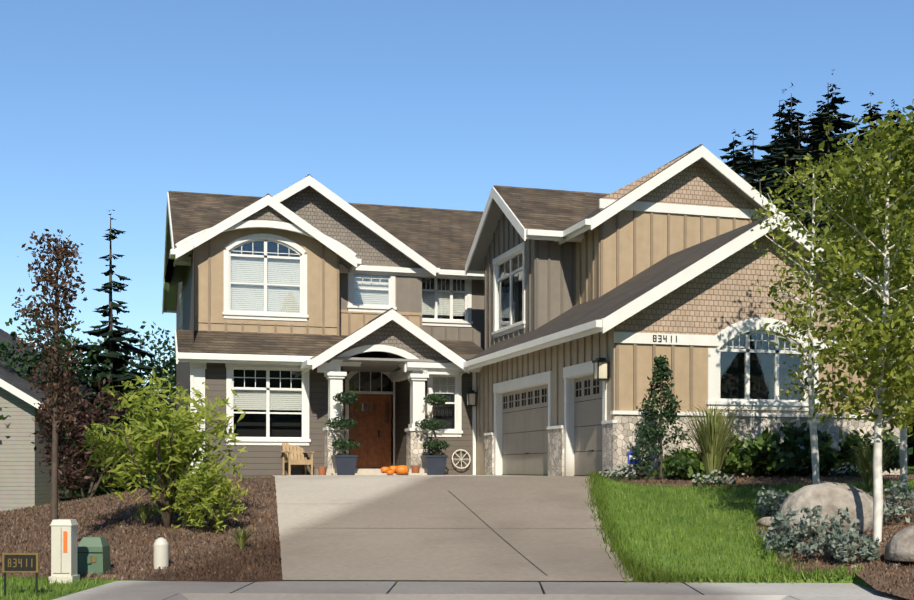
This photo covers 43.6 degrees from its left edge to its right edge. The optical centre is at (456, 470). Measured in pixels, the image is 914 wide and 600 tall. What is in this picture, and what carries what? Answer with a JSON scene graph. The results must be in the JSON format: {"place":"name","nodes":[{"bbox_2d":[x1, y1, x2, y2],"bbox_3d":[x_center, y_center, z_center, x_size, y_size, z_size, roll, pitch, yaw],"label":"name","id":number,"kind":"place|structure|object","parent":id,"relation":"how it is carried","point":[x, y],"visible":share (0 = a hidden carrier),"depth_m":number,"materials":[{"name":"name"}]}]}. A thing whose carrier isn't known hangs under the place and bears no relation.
{"place":"outdoors","nodes":[
{"label":"outdoors","id":0,"kind":"place"},
{"bbox_2d":[0,329,130,411],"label":"neighbouring house roof","id":1,"kind":"structure","parent":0,"point":[12,377],"depth_m":43.42,"materials":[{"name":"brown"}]},
{"bbox_2d":[0,387,140,510],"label":"neighbour house walls","id":2,"kind":"structure","parent":0,"point":[24,480],"depth_m":41.19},
{"bbox_2d":[0,476,282,581],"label":"mulch bed","id":3,"kind":"object","parent":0,"point":[181,555],"depth_m":14.35,"materials":[{"name":"brown wood"}]},
{"bbox_2d":[12,229,93,521],"bbox_3d":[-4.846,-0.955,13.674,0.957,3.958,0.968,0,0,-16],"label":"plum tree","id":4,"kind":"object","parent":3,"relation":"on","point":[63,252],"depth_m":13.67,"materials":[{"name":"plant"}]},
{"bbox_2d":[77,537,110,574],"bbox_3d":[-4.006,0.956,12.588,0.300,0.450,0.277,0,0,2],"label":"green utility box","id":5,"kind":"object","parent":3,"relation":"on","point":[101,564],"visible":0.88,"depth_m":12.48,"materials":[{"name":"green metal"}]},
{"bbox_2d":[8,557,95,566],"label":"street furniture labels","id":6,"kind":"object","parent":5,"relation":"attached to","point":[93,559],"visible":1,"depth_m":10.68,"materials":[{"name":"gold metal"}]},
{"bbox_2d":[153,537,168,568],"bbox_3d":[-3.334,0.952,12.876,0.169,0.395,0.169,0,0,-16],"label":"bollard","id":7,"kind":"object","parent":3,"relation":"on","point":[161,552],"visible":0.85,"depth_m":12.81,"materials":[{"name":"white plastic"}]},
{"bbox_2d":[77,368,247,528],"bbox_3d":[-3.982,-0.307,15.515,2.253,2.229,2.152,0,0,-16],"label":"shrub","id":8,"kind":"object","parent":3,"relation":"on","point":[151,433],"depth_m":15.30,"materials":[{"name":"green plant"}]},
{"bbox_2d":[126,503,257,548],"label":"grass tufts","id":9,"kind":"object","parent":3,"relation":"on","point":[240,538],"depth_m":14.12,"materials":[{"name":"green plant"}]},
{"bbox_2d":[172,460,249,532],"bbox_3d":[-3.268,0.347,15.110,1.077,0.988,0.946,0,0,-16],"label":"feathery shrub","id":10,"kind":"object","parent":3,"relation":"on","point":[209,503],"depth_m":15.13,"materials":[{"name":"green plant"}]},
{"bbox_2d":[0,474,913,597],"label":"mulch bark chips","id":11,"kind":"object","parent":3,"relation":"on","point":[100,499],"visible":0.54,"depth_m":14.97,"materials":[{"name":"brown wood"}]},
{"bbox_2d":[242,186,452,362],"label":"grey gable shingles","id":12,"kind":"object","parent":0,"point":[315,209],"visible":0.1,"depth_m":30.37,"materials":[{"name":"grey wood"}]},
{"bbox_2d":[231,257,464,409],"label":"window blinds","id":13,"kind":"object","parent":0,"point":[277,290],"depth_m":29.49,"materials":[{"name":"white fabric"}]},
{"bbox_2d":[313,469,426,474],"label":"porch slab","id":14,"kind":"structure","parent":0,"point":[361,472],"depth_m":28.14,"materials":[{"name":"beige concrete"}]},
{"bbox_2d":[350,394,390,467],"bbox_3d":[-2.405,-1.093,31.778,1.170,2.070,0.100,0,0,-16],"label":"front door","id":15,"kind":"structure","parent":14,"relation":"on","point":[373,450],"depth_m":31.76,"materials":[{"name":"brown wood"}]},
{"bbox_2d":[176,208,575,479],"bbox_3d":[-2.256,-2.360,34.404,11.600,11.764,10.700,0,0,-16],"label":"lap siding","id":16,"kind":"object","parent":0,"point":[263,460],"visible":0.21,"depth_m":29.13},
{"bbox_2d":[190,362,475,474],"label":"house downspouts","id":17,"kind":"object","parent":16,"relation":"attached to","point":[473,416],"visible":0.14,"depth_m":29.52,"materials":[{"name":"white metal"}]},
{"bbox_2d":[339,212,571,349],"bbox_3d":[0.239,-5.010,29.037,6.000,4.064,5.600,0,0,-16],"label":"wall siding","id":18,"kind":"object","parent":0,"point":[408,293],"visible":0.23,"depth_m":29.73,"materials":[{"name":"brown wood"}]},
{"bbox_2d":[0,463,913,599],"bbox_3d":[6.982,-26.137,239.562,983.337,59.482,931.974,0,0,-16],"label":"lawn","id":19,"kind":"structure","parent":0,"point":[857,579],"depth_m":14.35,"materials":[{"name":"green plant"}]},
{"bbox_2d":[4,560,37,595],"bbox_3d":[-4.085,1.028,10.694,0.316,0.390,0.024,0,0,2],"label":"sign post","id":20,"kind":"object","parent":19,"relation":"on","point":[28,564],"visible":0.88,"depth_m":10.69,"materials":[{"name":"metal"}]},
{"bbox_2d":[2,553,38,571],"bbox_3d":[-4.084,0.863,10.698,0.340,0.180,0.024,0,0,2],"label":"sign frame","id":21,"kind":"object","parent":20,"relation":"attached to","point":[37,561],"visible":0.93,"depth_m":10.69,"materials":[{"name":"gold metal"}]},
{"bbox_2d":[0,379,92,413],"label":"roof fascia","id":22,"kind":"structure","parent":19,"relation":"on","point":[15,391],"depth_m":40.62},
{"bbox_2d":[49,519,79,582],"bbox_3d":[-4.123,0.892,12.000,0.250,0.760,0.220,0,0,2],"label":"utility pedestal","id":23,"kind":"object","parent":19,"relation":"on","point":[63,562],"visible":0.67,"depth_m":11.91,"materials":[{"name":"beige plastic"}]},
{"bbox_2d":[4,552,101,573],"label":"street furniture seams","id":24,"kind":"object","parent":23,"relation":"attached to","point":[22,568],"visible":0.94,"depth_m":10.68,"materials":[{"name":"metal"}]},
{"bbox_2d":[63,531,66,551],"bbox_3d":[-4.081,0.743,11.906,0.040,0.220,0.008,0,0,2],"label":"orange marker label","id":25,"kind":"object","parent":23,"relation":"attached to","point":[64,541],"visible":1,"depth_m":11.90,"materials":[{"name":"orange plastic"}]},
{"bbox_2d":[0,301,131,449],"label":"tree","id":26,"kind":"object","parent":19,"relation":"on","point":[62,338],"visible":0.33,"depth_m":43.49,"materials":[{"name":"plant"}]},
{"bbox_2d":[29,374,132,498],"bbox_3d":[-8.825,-0.702,26.939,2.432,3.237,2.347,0,0,-16],"label":"purple smoke bush","id":27,"kind":"object","parent":19,"relation":"on","point":[69,470],"depth_m":26.67,"materials":[{"name":"plant"}]},
{"bbox_2d":[60,421,168,497],"bbox_3d":[-8.935,-0.227,30.001,2.939,2.244,2.834,0,0,-16],"label":"green shrub","id":28,"kind":"object","parent":19,"relation":"on","point":[99,490],"depth_m":29.73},
{"bbox_2d":[68,321,175,476],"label":"tree","id":29,"kind":"object","parent":19,"relation":"on","point":[161,373],"depth_m":49.56,"materials":[{"name":"green plant"}]},
{"bbox_2d":[135,354,175,482],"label":"tree","id":30,"kind":"object","parent":19,"relation":"on","point":[173,385],"depth_m":55.37,"materials":[{"name":"green plant"}]},
{"bbox_2d":[272,475,632,580],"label":"concrete driveway","id":31,"kind":"structure","parent":19,"relation":"on","point":[381,527],"depth_m":15.33,"materials":[{"name":"grey concrete"}]},
{"bbox_2d":[280,442,313,474],"bbox_3d":[-4.018,-0.340,28.611,0.680,0.900,0.757,0,0,-26],"label":"wooden chair","id":32,"kind":"object","parent":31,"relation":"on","point":[290,459],"visible":0.96,"depth_m":28.70,"materials":[{"name":"brown wood"}]},
{"bbox_2d":[318,465,419,474],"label":"terracotta pots","id":33,"kind":"object","parent":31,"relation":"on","point":[322,470],"visible":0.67,"depth_m":28.35,"materials":[{"name":"orange ceramic"}]},
{"bbox_2d":[331,455,447,474],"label":"planters","id":34,"kind":"object","parent":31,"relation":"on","point":[431,464],"visible":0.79,"depth_m":28.21,"materials":[{"name":"ceramic"}]},
{"bbox_2d":[325,391,360,454],"bbox_3d":[-2.791,-1.126,27.900,0.890,1.628,0.827,0,0,-16],"label":"topiary","id":35,"kind":"object","parent":34,"relation":"on","point":[336,423],"depth_m":27.81,"materials":[{"name":"green plant"}]},
{"bbox_2d":[415,393,449,454],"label":"topiary","id":36,"kind":"object","parent":34,"relation":"on","point":[430,399],"depth_m":28.45,"materials":[{"name":"green plant"}]},
{"bbox_2d":[381,465,408,474],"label":"pumpkins","id":37,"kind":"object","parent":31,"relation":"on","point":[401,469],"visible":1,"depth_m":27.96,"materials":[{"name":"orange food"}]},
{"bbox_2d":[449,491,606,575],"bbox_3d":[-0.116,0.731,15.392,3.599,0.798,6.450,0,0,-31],"label":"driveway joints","id":38,"kind":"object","parent":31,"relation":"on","point":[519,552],"visible":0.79,"depth_m":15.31,"materials":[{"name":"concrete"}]},
{"bbox_2d":[40,69,913,501],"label":"conifers","id":39,"kind":"object","parent":19,"relation":"on","point":[776,149],"depth_m":54.12,"materials":[{"name":"green plant"}]},
{"bbox_2d":[53,581,906,599],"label":"sidewalk curb","id":40,"kind":"structure","parent":19,"relation":"on","point":[250,590],"depth_m":11.08,"materials":[{"name":"concrete"}]},
{"bbox_2d":[162,145,913,475],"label":"white trim","id":41,"kind":"structure","parent":19,"relation":"on","point":[417,375],"depth_m":28.20,"materials":[{"name":"white wood"}]},
{"bbox_2d":[452,449,470,468],"bbox_3d":[0.108,-0.297,29.415,0.512,0.515,0.095,0,0,-16],"label":"wagon wheel","id":42,"kind":"object","parent":41,"relation":"attached to","point":[461,458],"visible":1,"depth_m":29.40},
{"bbox_2d":[431,194,573,349],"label":"taupe house battens","id":43,"kind":"object","parent":41,"relation":"attached to","point":[536,284],"visible":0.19,"depth_m":26.83,"materials":[{"name":"brown wood"}]},
{"bbox_2d":[231,241,801,468],"bbox_3d":[-0.524,-2.913,28.743,6.634,6.070,19.381,0,0,-52],"label":"window glass","id":44,"kind":"object","parent":41,"relation":"attached to","point":[733,370],"visible":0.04,"depth_m":29.12,"materials":[{"name":"glass"}]},
{"bbox_2d":[231,241,802,436],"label":"window frames","id":45,"kind":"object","parent":41,"relation":"attached to","point":[504,319],"visible":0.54,"depth_m":29.03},
{"bbox_2d":[164,157,906,371],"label":"house soffit","id":46,"kind":"structure","parent":41,"relation":"attached to","point":[476,264],"depth_m":29.75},
{"bbox_2d":[192,208,900,414],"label":"tan house battens","id":47,"kind":"object","parent":41,"relation":"attached to","point":[600,260],"visible":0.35,"depth_m":25.74,"materials":[{"name":"beige wood"}]},
{"bbox_2d":[478,327,614,435],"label":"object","id":48,"kind":"structure","parent":41,"relation":"attached to","point":[598,356],"depth_m":24.32,"materials":[{"name":"beige wood"}]},
{"bbox_2d":[502,375,601,474],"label":"garage doors","id":49,"kind":"structure","parent":41,"relation":"attached to","point":[587,415],"depth_m":25.34,"materials":[{"name":"beige metal"}]},
{"bbox_2d":[502,450,592,475],"bbox_3d":[2.024,-0.142,24.859,0.080,0.530,6.480,0,0,-16],"label":"garage door hardware","id":50,"kind":"object","parent":49,"relation":"attached to","point":[542,475],"visible":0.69,"depth_m":25.90,"materials":[{"name":"grey metal"}]},
{"bbox_2d":[584,469,911,582],"bbox_3d":[4.951,0.571,16.808,6.127,1.194,10.284,0,0,3],"label":"lawn edge","id":51,"kind":"object","parent":19,"relation":"on","point":[667,578],"visible":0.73,"depth_m":12.56,"materials":[{"name":"green plant"}]},
{"bbox_2d":[745,137,868,483],"bbox_3d":[6.085,-2.585,19.135,2.314,5.664,2.223,0,0,-16],"label":"birch","id":52,"kind":"object","parent":19,"relation":"on","point":[768,212],"depth_m":18.97,"materials":[{"name":"green plant"}]},
{"bbox_2d":[773,176,866,245],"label":"tree","id":53,"kind":"object","parent":19,"relation":"on","point":[824,203],"visible":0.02,"depth_m":51.18,"materials":[{"name":"plant"}]},
{"bbox_2d":[795,161,878,267],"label":"tree","id":54,"kind":"object","parent":19,"relation":"on","point":[825,214],"depth_m":49.38,"materials":[{"name":"plant"}]},
{"bbox_2d":[835,176,913,490],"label":"birch","id":55,"kind":"object","parent":19,"relation":"on","point":[880,302],"depth_m":17.57,"materials":[{"name":"green plant"}]},
{"bbox_2d":[853,564,913,599],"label":"mulch bed","id":56,"kind":"object","parent":19,"relation":"on","point":[884,582],"depth_m":11.24,"materials":[{"name":"brown wood"}]},
{"bbox_2d":[0,0,913,398],"label":"sky","id":57,"kind":"structure","parent":0,"point":[119,106],"materials":[{"name":"blue"}]},
{"bbox_2d":[168,144,775,360],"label":"house roof shingles","id":58,"kind":"object","parent":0,"point":[441,238],"visible":0.29,"depth_m":28.80,"materials":[{"name":"brown"}]},
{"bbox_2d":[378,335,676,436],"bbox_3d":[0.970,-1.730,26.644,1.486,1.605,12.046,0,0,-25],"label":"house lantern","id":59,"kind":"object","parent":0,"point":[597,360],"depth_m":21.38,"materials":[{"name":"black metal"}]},
{"bbox_2d":[476,328,611,474],"bbox_3d":[1.710,-1.177,25.403,0.001,3.400,8.800,0,0,-16],"label":"board-and-batten siding","id":60,"kind":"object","parent":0,"point":[480,454],"depth_m":24.53,"materials":[{"name":"beige wood"}]},
{"bbox_2d":[195,210,896,414],"bbox_3d":[0.832,-3.394,26.814,13.300,7.832,12.000,0,0,-16],"label":"siding","id":61,"kind":"object","parent":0,"point":[311,247],"visible":0.27,"depth_m":25.96,"materials":[{"name":"beige wood"}]},
{"bbox_2d":[325,414,899,476],"bbox_3d":[2.123,-0.258,24.661,4.984,1.560,13.304,0,0,-55],"label":"stone veneer","id":62,"kind":"object","parent":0,"point":[619,438],"visible":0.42,"depth_m":22.08,"materials":[{"name":"beige stone"}]},
{"bbox_2d":[601,152,881,339],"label":"cedar gable shingles","id":63,"kind":"object","parent":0,"point":[717,298],"visible":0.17,"depth_m":21.94,"materials":[{"name":"beige wood"}]},
{"bbox_2d":[604,476,913,486],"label":"mulch bed","id":64,"kind":"object","parent":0,"point":[672,481],"depth_m":19.97,"materials":[{"name":"brown soil"}]},
{"bbox_2d":[599,463,647,479],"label":"flowering plants","id":65,"kind":"object","parent":64,"relation":"on","point":[621,476],"depth_m":20.34,"materials":[{"name":"white plant"}]},
{"bbox_2d":[629,455,637,475],"bbox_3d":[3.203,-0.079,20.776,0.160,0.420,0.030,0,0,-16],"label":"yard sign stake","id":66,"kind":"object","parent":64,"relation":"on","point":[631,457],"visible":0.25,"depth_m":20.75,"materials":[{"name":"white metal"}]},
{"bbox_2d":[628,451,638,463],"bbox_3d":[3.204,-0.234,20.772,0.220,0.230,0.012,0,0,-16],"label":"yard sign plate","id":67,"kind":"object","parent":66,"relation":"attached to","point":[633,461],"visible":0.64,"depth_m":20.76,"materials":[{"name":"blue metal"}]},
{"bbox_2d":[629,354,693,481],"bbox_3d":[3.668,-0.929,20.163,1.281,2.259,1.291,0,0,-16],"label":"dwarf spruce","id":68,"kind":"object","parent":64,"relation":"on","point":[662,370],"depth_m":20.12,"materials":[{"name":"green plant"}]},
{"bbox_2d":[652,446,722,480],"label":"rhododendron shrub leaves","id":69,"kind":"object","parent":64,"relation":"on","point":[696,466],"visible":0.6,"depth_m":20.20,"materials":[{"name":"green plant"}]},
{"bbox_2d":[692,470,735,486],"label":"flowering plants","id":70,"kind":"object","parent":64,"relation":"on","point":[718,481],"depth_m":19.19,"materials":[{"name":"white plant"}]},
{"bbox_2d":[721,427,804,476],"bbox_3d":[5.343,-0.322,20.826,1.990,0.970,1.390,0,0,-16],"label":"shrub","id":71,"kind":"object","parent":64,"relation":"on","point":[736,465],"visible":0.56,"depth_m":20.55,"materials":[{"name":"green plant"}]},
{"bbox_2d":[731,421,837,476],"bbox_3d":[5.998,-0.337,20.831,2.070,1.138,1.612,0,0,-16],"label":"shrub","id":72,"kind":"object","parent":64,"relation":"on","point":[795,436],"visible":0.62,"depth_m":20.44,"materials":[{"name":"green plant"}]},
{"bbox_2d":[670,404,900,491],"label":"ornamental grass plants","id":73,"kind":"object","parent":64,"relation":"on","point":[711,441],"visible":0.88,"depth_m":19.93,"materials":[{"name":"green plant"}]},
{"bbox_2d":[799,429,865,475],"bbox_3d":[6.999,-0.261,21.376,1.641,1.034,1.402,0,0,-16],"label":"shrub","id":74,"kind":"object","parent":64,"relation":"on","point":[826,448],"visible":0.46,"depth_m":20.96,"materials":[{"name":"green plant"}]},
{"bbox_2d":[828,463,861,477],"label":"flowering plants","id":75,"kind":"object","parent":64,"relation":"on","point":[852,473],"depth_m":20.30,"materials":[{"name":"plant"}]},
{"bbox_2d":[835,428,912,475],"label":"shrub","id":76,"kind":"object","parent":64,"relation":"on","point":[845,447],"visible":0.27,"depth_m":21.13,"materials":[{"name":"green plant"}]},
{"bbox_2d":[754,494,913,576],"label":"mulch bed","id":77,"kind":"object","parent":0,"point":[834,562],"depth_m":13.05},
{"bbox_2d":[754,485,791,516],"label":"sage shrub leaves","id":78,"kind":"object","parent":77,"relation":"on","point":[776,498],"visible":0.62,"depth_m":15.75,"materials":[{"name":"green plant"}]},
{"bbox_2d":[756,514,813,549],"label":"sage shrub leaves","id":79,"kind":"object","parent":77,"relation":"on","point":[802,533],"visible":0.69,"depth_m":13.52,"materials":[{"name":"green plant"}]},
{"bbox_2d":[762,505,861,556],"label":"sage shrub leaves","id":80,"kind":"object","parent":77,"relation":"on","point":[806,548],"visible":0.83,"depth_m":12.91,"materials":[{"name":"green plant"}]},
{"bbox_2d":[757,482,913,567],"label":"boulders","id":81,"kind":"object","parent":77,"relation":"on","point":[831,498],"visible":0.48,"depth_m":14.13,"materials":[{"name":"grey stone"}]},
{"bbox_2d":[774,101,913,541],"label":"birch","id":82,"kind":"object","parent":77,"relation":"on","point":[902,160],"depth_m":13.33,"materials":[{"name":"green plant"}]},
{"bbox_2d":[819,525,883,562],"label":"sage shrub leaves","id":83,"kind":"object","parent":77,"relation":"on","point":[840,542],"visible":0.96,"depth_m":12.46,"materials":[{"name":"plant"}]},
{"bbox_2d":[816,131,913,413],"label":"birch","id":84,"kind":"object","parent":77,"relation":"on","point":[893,302],"depth_m":15.59,"materials":[{"name":"green plant"}]},
{"bbox_2d":[867,480,913,524],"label":"sage shrub leaves","id":85,"kind":"object","parent":77,"relation":"on","point":[895,495],"visible":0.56,"depth_m":14.51,"materials":[{"name":"green plant"}]}
]}

